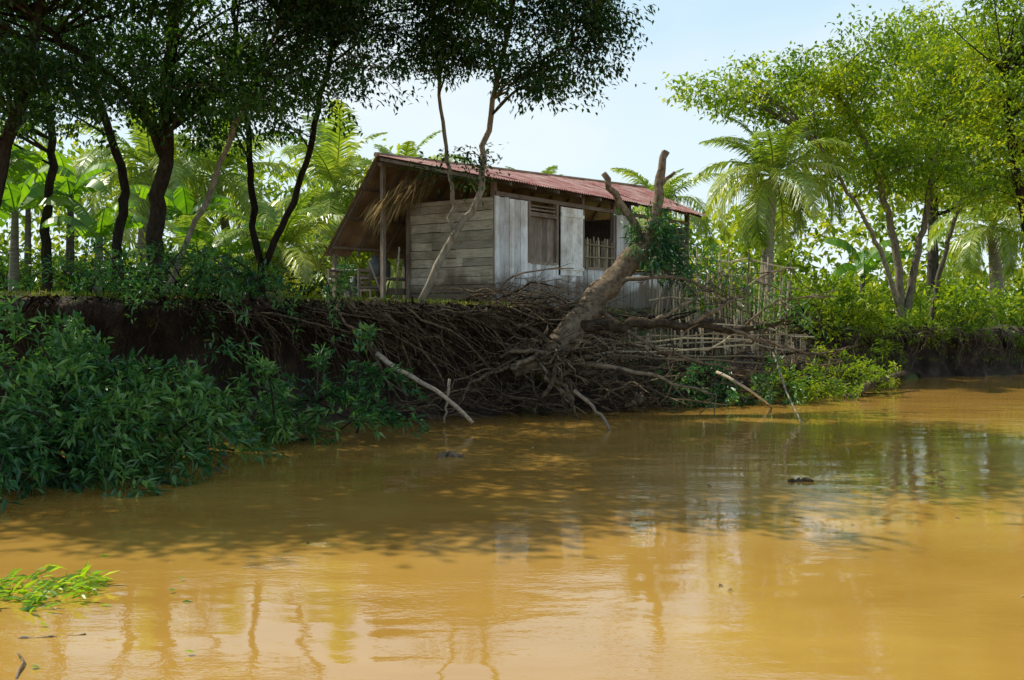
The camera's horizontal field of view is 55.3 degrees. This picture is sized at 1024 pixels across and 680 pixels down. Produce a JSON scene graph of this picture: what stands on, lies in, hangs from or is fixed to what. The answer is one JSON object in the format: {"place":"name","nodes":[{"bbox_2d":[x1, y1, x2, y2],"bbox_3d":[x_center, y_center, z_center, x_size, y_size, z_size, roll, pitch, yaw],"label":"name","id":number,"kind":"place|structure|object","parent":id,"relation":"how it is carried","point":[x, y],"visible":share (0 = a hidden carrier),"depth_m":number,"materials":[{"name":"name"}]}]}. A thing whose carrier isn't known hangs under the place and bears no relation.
{"place":"outdoors","nodes":[
{"label":"outdoors","id":0,"kind":"place"},
{"bbox_2d":[368,255,379,276],"bbox_3d":[-3.160,-1.706,22.560,0.304,0.500,0.304,1,2,37],"label":"plastic barrel","id":1,"kind":"object","parent":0,"point":[375,262],"visible":0.68,"depth_m":22.44,"materials":[{"name":"blue plastic"}]},
{"bbox_2d":[386,256,390,276],"bbox_3d":[-3.020,-1.721,23.080,0.304,0.500,0.304,1,2,37],"label":"plastic barrel","id":2,"kind":"object","parent":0,"point":[388,268],"visible":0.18,"depth_m":22.99,"materials":[{"name":"blue plastic"}]},
{"bbox_2d":[0,374,1023,679],"bbox_3d":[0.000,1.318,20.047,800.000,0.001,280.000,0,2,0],"label":"river water","id":3,"kind":"structure","parent":0,"point":[404,564],"depth_m":7.71,"materials":[{"name":"brown liquid"}]},
{"bbox_2d":[15,652,23,678],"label":"floating stick","id":4,"kind":"object","parent":3,"relation":"on","point":[20,667],"visible":1,"depth_m":5.18,"materials":[{"name":"brown wood"}]},
{"bbox_2d":[17,633,85,638],"bbox_3d":[-2.726,1.745,5.710,0.448,0.052,0.034,0,2,-10],"label":"floating stick","id":5,"kind":"object","parent":3,"relation":"on","point":[28,637],"visible":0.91,"depth_m":5.70,"materials":[{"name":"brown wood"}]},
{"bbox_2d":[0,554,194,667],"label":"floating leaves","id":6,"kind":"object","parent":3,"relation":"on","point":[93,581],"visible":0.96,"depth_m":6.61,"materials":[{"name":"green plant"}]},
{"bbox_2d":[0,294,299,513],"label":"fallen leafy bush","id":7,"kind":"object","parent":3,"relation":"on","point":[113,435],"visible":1,"depth_m":11.14,"materials":[{"name":"green plant"}]},
{"bbox_2d":[184,321,431,451],"bbox_3d":[-2.998,0.711,14.063,3.672,1.962,2.124,-1,2,-34],"label":"fallen leafy bush","id":8,"kind":"object","parent":3,"relation":"on","point":[283,411],"visible":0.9,"depth_m":14.21,"materials":[{"name":"green plant"}]},
{"bbox_2d":[375,351,473,423],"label":"driftwood branch","id":9,"kind":"object","parent":3,"relation":"on","point":[382,357],"visible":0.95,"depth_m":15.90,"materials":[{"name":"grey wood"}]},
{"bbox_2d":[443,379,450,422],"bbox_3d":[-1.075,1.018,16.377,0.090,0.741,0.178,1,2,36],"label":"dead stick","id":10,"kind":"object","parent":3,"relation":"on","point":[447,394],"visible":0.89,"depth_m":16.33,"materials":[{"name":"grey wood"}]},
{"bbox_2d":[437,450,463,457],"bbox_3d":[-0.799,1.516,12.795,0.360,0.134,0.210,0,2,0],"label":"driftwood log","id":11,"kind":"object","parent":3,"relation":"on","point":[452,453],"visible":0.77,"depth_m":12.77,"materials":[{"name":"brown wood"}]},
{"bbox_2d":[474,263,690,417],"bbox_3d":[1.407,-0.054,18.947,4.846,2.857,2.578,-1,2,-22],"label":"brushwood","id":12,"kind":"object","parent":3,"relation":"on","point":[565,307],"visible":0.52,"depth_m":18.80,"materials":[{"name":"brown plant"}]},
{"bbox_2d":[573,389,610,429],"bbox_3d":[1.346,1.136,15.982,0.175,0.633,0.840,-2,2,-43],"label":"dead stick","id":13,"kind":"object","parent":3,"relation":"on","point":[581,396],"visible":0.99,"depth_m":16.07,"materials":[{"name":"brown wood"}]},
{"bbox_2d":[624,391,645,412],"bbox_3d":[2.325,1.174,18.380,0.424,0.409,0.341,0,2,0],"label":"driftwood log","id":14,"kind":"object","parent":3,"relation":"on","point":[639,398],"visible":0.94,"depth_m":18.31,"materials":[{"name":"brown wood"}]},
{"bbox_2d":[290,436,1023,596],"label":"floating leaf litter","id":15,"kind":"object","parent":3,"relation":"on","point":[720,585],"visible":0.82,"depth_m":10.53,"materials":[{"name":"brown plant"}]},
{"bbox_2d":[716,371,770,405],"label":"driftwood branch","id":16,"kind":"object","parent":3,"relation":"on","point":[738,383],"visible":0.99,"depth_m":18.35,"materials":[{"name":"brown wood"}]},
{"bbox_2d":[771,351,800,423],"bbox_3d":[4.919,0.811,17.583,0.059,1.149,2.117,0,2,2],"label":"dead stick","id":17,"kind":"object","parent":3,"relation":"on","point":[781,377],"visible":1,"depth_m":17.64,"materials":[{"name":"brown wood"}]},
{"bbox_2d":[788,477,813,482],"bbox_3d":[3.225,1.585,10.922,0.284,0.103,0.106,0,2,0],"label":"driftwood log","id":18,"kind":"object","parent":3,"relation":"on","point":[803,479],"visible":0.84,"depth_m":10.91,"materials":[{"name":"brown wood"}]},
{"bbox_2d":[843,370,906,397],"bbox_3d":[8.409,1.048,22.560,0.250,0.574,3.069,2,2,43],"label":"driftwood log","id":19,"kind":"object","parent":3,"relation":"on","point":[896,375],"visible":0.69,"depth_m":22.42,"materials":[{"name":"brown wood"}]},
{"bbox_2d":[0,291,1023,434],"bbox_3d":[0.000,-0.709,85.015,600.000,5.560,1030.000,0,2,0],"label":"ground","id":20,"kind":"structure","parent":0,"point":[925,367],"depth_m":17.72,"materials":[{"name":"soil"}]},
{"bbox_2d":[7,121,45,177],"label":"banana plant","id":21,"kind":"object","parent":20,"relation":"on","point":[18,159],"visible":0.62,"depth_m":18.97,"materials":[{"name":"green plant"}]},
{"bbox_2d":[0,165,74,292],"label":"banana plant","id":22,"kind":"object","parent":20,"relation":"on","point":[13,201],"visible":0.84,"depth_m":21.89,"materials":[{"name":"green plant"}]},
{"bbox_2d":[0,0,84,291],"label":"riverside tree","id":23,"kind":"object","parent":20,"relation":"on","point":[44,233],"visible":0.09,"depth_m":21.58,"materials":[{"name":"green plant"}]},
{"bbox_2d":[8,136,76,291],"bbox_3d":[-14.935,-3.663,29.719,3.088,5.224,3.697,0,2,0],"label":"banana plant","id":24,"kind":"object","parent":20,"relation":"on","point":[27,241],"visible":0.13,"depth_m":29.86,"materials":[{"name":"green plant"}]},
{"bbox_2d":[0,121,84,231],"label":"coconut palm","id":25,"kind":"object","parent":20,"relation":"on","point":[42,165],"visible":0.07,"depth_m":29.81,"materials":[{"name":"green plant"}]},
{"bbox_2d":[8,150,117,290],"bbox_3d":[-10.804,-2.720,23.817,2.699,3.742,3.068,0,2,17],"label":"banana plant","id":26,"kind":"object","parent":20,"relation":"on","point":[72,187],"visible":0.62,"depth_m":23.83,"materials":[{"name":"green plant"}]},
{"bbox_2d":[0,0,151,207],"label":"riverside tree","id":27,"kind":"object","parent":20,"relation":"on","point":[26,64],"visible":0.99,"depth_m":13.86,"materials":[{"name":"green plant"}]},
{"bbox_2d":[41,197,147,292],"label":"banana plant","id":28,"kind":"object","parent":20,"relation":"on","point":[104,225],"visible":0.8,"depth_m":21.29,"materials":[{"name":"green plant"}]},
{"bbox_2d":[0,0,199,292],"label":"riverside tree","id":29,"kind":"object","parent":20,"relation":"on","point":[119,224],"visible":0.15,"depth_m":19.57,"materials":[{"name":"green plant"}]},
{"bbox_2d":[0,294,262,419],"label":"exposed roots","id":30,"kind":"object","parent":20,"relation":"on","point":[43,299],"visible":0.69,"depth_m":14.90,"materials":[{"name":"brown plant"}]},
{"bbox_2d":[55,96,245,292],"bbox_3d":[-11.796,-4.244,30.564,5.765,6.554,5.511,1,2,30],"label":"coconut palm","id":31,"kind":"object","parent":20,"relation":"on","point":[145,153],"visible":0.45,"depth_m":30.07,"materials":[{"name":"green plant"}]},
{"bbox_2d":[0,235,361,387],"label":"overhanging bush","id":32,"kind":"object","parent":20,"relation":"on","point":[152,280],"visible":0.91,"depth_m":15.45,"materials":[{"name":"green plant"}]},
{"bbox_2d":[129,185,238,285],"bbox_3d":[-9.225,-2.709,28.102,2.956,3.450,3.196,0,2,0],"label":"banana plant","id":33,"kind":"object","parent":20,"relation":"on","point":[178,204],"visible":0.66,"depth_m":27.65,"materials":[{"name":"green plant"}]},
{"bbox_2d":[107,205,281,295],"bbox_3d":[-8.209,-1.659,24.905,4.190,3.606,4.148,-1,2,-40],"label":"coconut palm","id":34,"kind":"object","parent":20,"relation":"on","point":[181,236],"visible":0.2,"depth_m":24.27,"materials":[{"name":"green plant"}]},
{"bbox_2d":[0,0,398,293],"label":"riverside tree","id":35,"kind":"object","parent":20,"relation":"on","point":[164,96],"visible":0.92,"depth_m":15.44,"materials":[{"name":"green plant"}]},
{"bbox_2d":[0,226,401,297],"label":"shrub thicket","id":36,"kind":"object","parent":20,"relation":"on","point":[38,265],"visible":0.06,"depth_m":28.87,"materials":[{"name":"green plant"}]},
{"bbox_2d":[0,238,445,297],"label":"undergrowth","id":37,"kind":"object","parent":20,"relation":"on","point":[4,274],"visible":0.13,"depth_m":23.43,"materials":[{"name":"green plant"}]},
{"bbox_2d":[137,111,316,256],"bbox_3d":[-9.939,-4.143,32.727,6.439,6.229,6.150,0,2,0],"label":"coconut palm","id":38,"kind":"object","parent":20,"relation":"on","point":[242,205],"visible":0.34,"depth_m":32.25,"materials":[{"name":"green plant"}]},
{"bbox_2d":[173,222,280,292],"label":"banana plant","id":39,"kind":"object","parent":20,"relation":"on","point":[243,248],"visible":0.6,"depth_m":23.83,"materials":[{"name":"green plant"}]},
{"bbox_2d":[203,187,357,296],"bbox_3d":[-5.821,-1.990,24.860,4.134,3.782,3.949,-1,2,-17],"label":"coconut palm","id":40,"kind":"object","parent":20,"relation":"on","point":[291,233],"visible":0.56,"depth_m":24.50,"materials":[{"name":"green plant"}]},
{"bbox_2d":[0,302,590,402],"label":"fine rootlets","id":41,"kind":"object","parent":20,"relation":"on","point":[164,323],"visible":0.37,"depth_m":15.67,"materials":[{"name":"brown plant"}]},
{"bbox_2d":[164,0,430,294],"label":"leaning tree","id":42,"kind":"object","parent":20,"relation":"on","point":[323,35],"visible":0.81,"depth_m":15.73,"materials":[{"name":"green plant"}]},
{"bbox_2d":[149,0,482,295],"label":"riverside tree","id":43,"kind":"object","parent":20,"relation":"on","point":[247,140],"visible":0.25,"depth_m":18.51,"materials":[{"name":"green plant"}]},
{"bbox_2d":[249,99,395,292],"bbox_3d":[-5.412,-4.011,29.735,5.838,6.252,6.440,0,2,0],"label":"coconut palm","id":44,"kind":"object","parent":20,"relation":"on","point":[330,163],"visible":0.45,"depth_m":29.21,"materials":[{"name":"green plant"}]},
{"bbox_2d":[328,269,353,297],"bbox_3d":[-3.932,-1.158,22.480,0.420,0.950,0.420,1,2,37],"label":"chair","id":45,"kind":"object","parent":20,"relation":"on","point":[332,276],"visible":0.45,"depth_m":22.47,"materials":[{"name":"wood"}]},
{"bbox_2d":[344,276,356,298],"bbox_3d":[-3.740,-1.102,23.138,0.456,0.800,0.456,1,2,37],"label":"plastic barrel","id":46,"kind":"object","parent":20,"relation":"on","point":[350,293],"visible":0.26,"depth_m":22.97,"materials":[{"name":"plastic"}]},
{"bbox_2d":[296,219,431,299],"bbox_3d":[-3.935,-1.699,26.969,4.886,3.613,4.556,0,2,0],"label":"shrub","id":47,"kind":"object","parent":20,"relation":"on","point":[365,256],"visible":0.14,"depth_m":26.38,"materials":[{"name":"green plant"}]},
{"bbox_2d":[357,268,378,297],"bbox_3d":[-3.202,-1.148,22.120,0.420,0.950,0.420,1,2,37],"label":"chair","id":48,"kind":"object","parent":20,"relation":"on","point":[369,282],"visible":0.63,"depth_m":22.08,"materials":[{"name":"wood"}]},
{"bbox_2d":[332,247,405,298],"bbox_3d":[-2.750,-1.393,22.934,2.021,1.413,2.124,1,2,37],"label":"workbench","id":49,"kind":"object","parent":20,"relation":"on","point":[395,291],"visible":0.54,"depth_m":22.39,"materials":[{"name":"wood"}]},
{"bbox_2d":[177,294,603,415],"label":"exposed roots","id":50,"kind":"object","parent":20,"relation":"on","point":[311,304],"visible":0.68,"depth_m":16.37,"materials":[{"name":"brown plant"}]},
{"bbox_2d":[340,130,472,299],"bbox_3d":[-4.258,-4.647,37.915,6.049,7.013,5.723,0,2,0],"label":"coconut palm","id":51,"kind":"object","parent":20,"relation":"on","point":[407,148],"visible":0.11,"depth_m":36.96,"materials":[{"name":"green plant"}]},
{"bbox_2d":[210,296,668,412],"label":"exposed roots","id":52,"kind":"object","parent":20,"relation":"on","point":[391,321],"visible":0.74,"depth_m":17.05,"materials":[{"name":"brown plant"}]},
{"bbox_2d":[0,117,1023,318],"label":"distant trees","id":53,"kind":"object","parent":20,"relation":"on","point":[854,233],"visible":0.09,"depth_m":58.28,"materials":[{"name":"green plant"}]},
{"bbox_2d":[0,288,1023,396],"bbox_3d":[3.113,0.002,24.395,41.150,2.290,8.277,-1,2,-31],"label":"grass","id":54,"kind":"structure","parent":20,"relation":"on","point":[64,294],"depth_m":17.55,"materials":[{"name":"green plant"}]},
{"bbox_2d":[329,158,701,311],"bbox_3d":[0.620,-2.615,25.325,4.600,3.898,10.100,1,2,37],"label":"timber frame","id":55,"kind":"object","parent":20,"relation":"on","point":[543,237],"visible":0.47,"depth_m":22.69,"materials":[{"name":"wood"}]},
{"bbox_2d":[359,170,436,239],"bbox_3d":[-2.553,-2.945,21.635,2.231,1.652,0.973,1,2,37],"label":"dry thatch","id":56,"kind":"object","parent":55,"relation":"on","point":[405,196],"visible":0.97,"depth_m":21.50,"materials":[{"name":"brown plant"}]},
{"bbox_2d":[410,197,493,302],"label":"side wall boards","id":57,"kind":"object","parent":55,"relation":"attached to","point":[480,236],"visible":0.83,"depth_m":21.62,"materials":[{"name":"wood"}]},
{"bbox_2d":[324,157,625,259],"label":"roof","id":58,"kind":"structure","parent":55,"relation":"attached to","point":[352,235],"depth_m":23.53,"materials":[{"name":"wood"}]},
{"bbox_2d":[374,152,645,187],"bbox_3d":[0.616,-4.494,26.449,0.117,0.625,12.125,1,2,37],"label":"ridge cap","id":59,"kind":"object","parent":55,"relation":"on","point":[377,154],"visible":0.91,"depth_m":25.76,"materials":[{"name":"metal"}]},
{"bbox_2d":[380,155,706,215],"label":"roof front","id":60,"kind":"structure","parent":55,"relation":"on","point":[641,196],"depth_m":25.37,"materials":[{"name":"paint"}]},
{"bbox_2d":[494,195,688,310],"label":"front wall boards","id":61,"kind":"object","parent":55,"relation":"attached to","point":[511,234],"visible":0.42,"depth_m":21.91,"materials":[{"name":"grey wood"}]},
{"bbox_2d":[560,207,583,275],"bbox_3d":[1.434,-2.325,23.209,0.050,1.600,0.980,1,2,37],"label":"door panel","id":62,"kind":"structure","parent":61,"relation":"attached to","point":[571,235],"depth_m":23.18,"materials":[{"name":"white wood"}]},
{"bbox_2d":[584,237,614,267],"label":"window bars","id":63,"kind":"object","parent":55,"relation":"attached to","point":[596,257],"visible":0.89,"depth_m":24.32,"materials":[{"name":"wood"}]},
{"bbox_2d":[380,0,659,299],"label":"slender tree","id":64,"kind":"object","parent":20,"relation":"on","point":[593,17],"visible":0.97,"depth_m":17.49,"materials":[{"name":"green plant"}]},
{"bbox_2d":[505,165,562,174],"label":"coconut palm","id":65,"kind":"object","parent":20,"relation":"on","point":[552,169],"visible":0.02,"depth_m":52.55,"materials":[{"name":"green plant"}]},
{"bbox_2d":[387,279,726,422],"bbox_3d":[1.068,0.172,18.104,7.058,2.622,2.213,-1,2,-29],"label":"brushwood","id":66,"kind":"object","parent":20,"relation":"on","point":[529,403],"visible":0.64,"depth_m":17.96,"materials":[{"name":"brown plant"}]},
{"bbox_2d":[427,150,849,417],"bbox_3d":[2.419,-0.944,18.308,8.026,5.416,2.163,0,2,-7],"label":"uprooted tree","id":67,"kind":"object","parent":20,"relation":"on","point":[547,362],"visible":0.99,"depth_m":18.28,"materials":[{"name":"brown plant"}]},
{"bbox_2d":[610,167,724,256],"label":"coconut palm","id":68,"kind":"object","parent":20,"relation":"on","point":[669,189],"visible":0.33,"depth_m":41.28,"materials":[{"name":"green plant"}]},
{"bbox_2d":[447,257,915,417],"bbox_3d":[4.651,-0.095,21.699,14.133,3.101,4.496,-1,2,-37],"label":"brushwood","id":69,"kind":"object","parent":20,"relation":"on","point":[582,404],"visible":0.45,"depth_m":20.86,"materials":[{"name":"brown plant"}]},
{"bbox_2d":[577,333,807,365],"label":"fallen bamboo poles","id":70,"kind":"object","parent":20,"relation":"on","point":[678,349],"visible":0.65,"depth_m":20.18,"materials":[{"name":"brown wood"}]},
{"bbox_2d":[609,315,814,368],"bbox_3d":[4.634,0.138,21.976,6.296,1.392,0.371,-1,2,-32],"label":"bamboo fence","id":71,"kind":"object","parent":20,"relation":"on","point":[717,341],"visible":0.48,"depth_m":22.12,"materials":[{"name":"brown wood"}]},
{"bbox_2d":[648,245,797,329],"bbox_3d":[5.272,-1.254,23.968,5.494,2.126,0.381,-1,2,-39],"label":"bamboo fence","id":72,"kind":"object","parent":20,"relation":"on","point":[707,294],"visible":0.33,"depth_m":23.93,"materials":[{"name":"brown wood"}]},
{"bbox_2d":[650,352,809,407],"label":"waterside bush","id":73,"kind":"object","parent":20,"relation":"on","point":[734,394],"visible":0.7,"depth_m":19.77,"materials":[{"name":"green plant"}]},
{"bbox_2d":[674,255,827,317],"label":"garden shrub","id":74,"kind":"object","parent":20,"relation":"on","point":[799,285],"visible":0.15,"depth_m":27.15,"materials":[{"name":"green plant"}]},
{"bbox_2d":[617,341,905,410],"bbox_3d":[5.958,0.680,21.348,8.771,1.318,2.479,-1,2,-38],"label":"bush","id":75,"kind":"object","parent":20,"relation":"on","point":[725,383],"visible":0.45,"depth_m":20.45,"materials":[{"name":"green plant"}]},
{"bbox_2d":[690,115,861,319],"bbox_3d":[7.460,-3.372,27.230,4.740,5.970,5.134,0,2,0],"label":"coconut palm","id":76,"kind":"object","parent":20,"relation":"on","point":[771,159],"visible":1,"depth_m":27.06,"materials":[{"name":"green plant"}]},
{"bbox_2d":[737,340,901,402],"bbox_3d":[7.284,0.718,22.194,6.310,1.385,3.232,-1,2,-31],"label":"waterside bush","id":77,"kind":"object","parent":20,"relation":"on","point":[812,388],"visible":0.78,"depth_m":21.60,"materials":[{"name":"green plant"}]},
{"bbox_2d":[748,273,914,369],"bbox_3d":[8.662,-0.454,26.244,5.468,2.687,4.427,-1,2,-24],"label":"waterside bush","id":78,"kind":"object","parent":20,"relation":"on","point":[859,310],"visible":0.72,"depth_m":25.52,"materials":[{"name":"green plant"}]},
{"bbox_2d":[655,3,1023,325],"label":"broadleaf tree","id":79,"kind":"object","parent":20,"relation":"on","point":[836,82],"visible":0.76,"depth_m":29.35,"materials":[{"name":"green plant"}]},
{"bbox_2d":[702,264,1023,328],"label":"shrub thicket","id":80,"kind":"object","parent":20,"relation":"on","point":[1014,305],"visible":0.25,"depth_m":32.22,"materials":[{"name":"green plant"}]},
{"bbox_2d":[824,238,913,298],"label":"banana plant","id":81,"kind":"object","parent":20,"relation":"on","point":[867,264],"visible":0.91,"depth_m":32.85,"materials":[{"name":"green plant"}]},
{"bbox_2d":[747,9,1023,314],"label":"broadleaf tree","id":82,"kind":"object","parent":20,"relation":"on","point":[932,262],"visible":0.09,"depth_m":45.95,"materials":[{"name":"green plant"}]},
{"bbox_2d":[819,318,1023,359],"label":"grass","id":83,"kind":"structure","parent":20,"relation":"on","point":[1003,322],"depth_m":30.25,"materials":[{"name":"green plant"}]},
{"bbox_2d":[837,291,1023,359],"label":"bank edge bush","id":84,"kind":"object","parent":20,"relation":"on","point":[920,316],"visible":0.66,"depth_m":28.47,"materials":[{"name":"green plant"}]},
{"bbox_2d":[844,325,1023,374],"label":"exposed roots","id":85,"kind":"object","parent":20,"relation":"on","point":[920,329],"visible":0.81,"depth_m":28.12,"materials":[{"name":"brown plant"}]},
{"bbox_2d":[890,0,1023,232],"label":"broadleaf tree","id":86,"kind":"object","parent":20,"relation":"on","point":[1009,73],"visible":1,"depth_m":26.25,"materials":[{"name":"green plant"}]},
{"bbox_2d":[924,185,1023,321],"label":"coconut palm","id":87,"kind":"object","parent":20,"relation":"on","point":[994,237],"visible":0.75,"depth_m":35.70,"materials":[{"name":"green plant"}]},
{"bbox_2d":[0,0,1023,310],"label":"sky","id":88,"kind":"structure","parent":0,"point":[632,130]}
]}

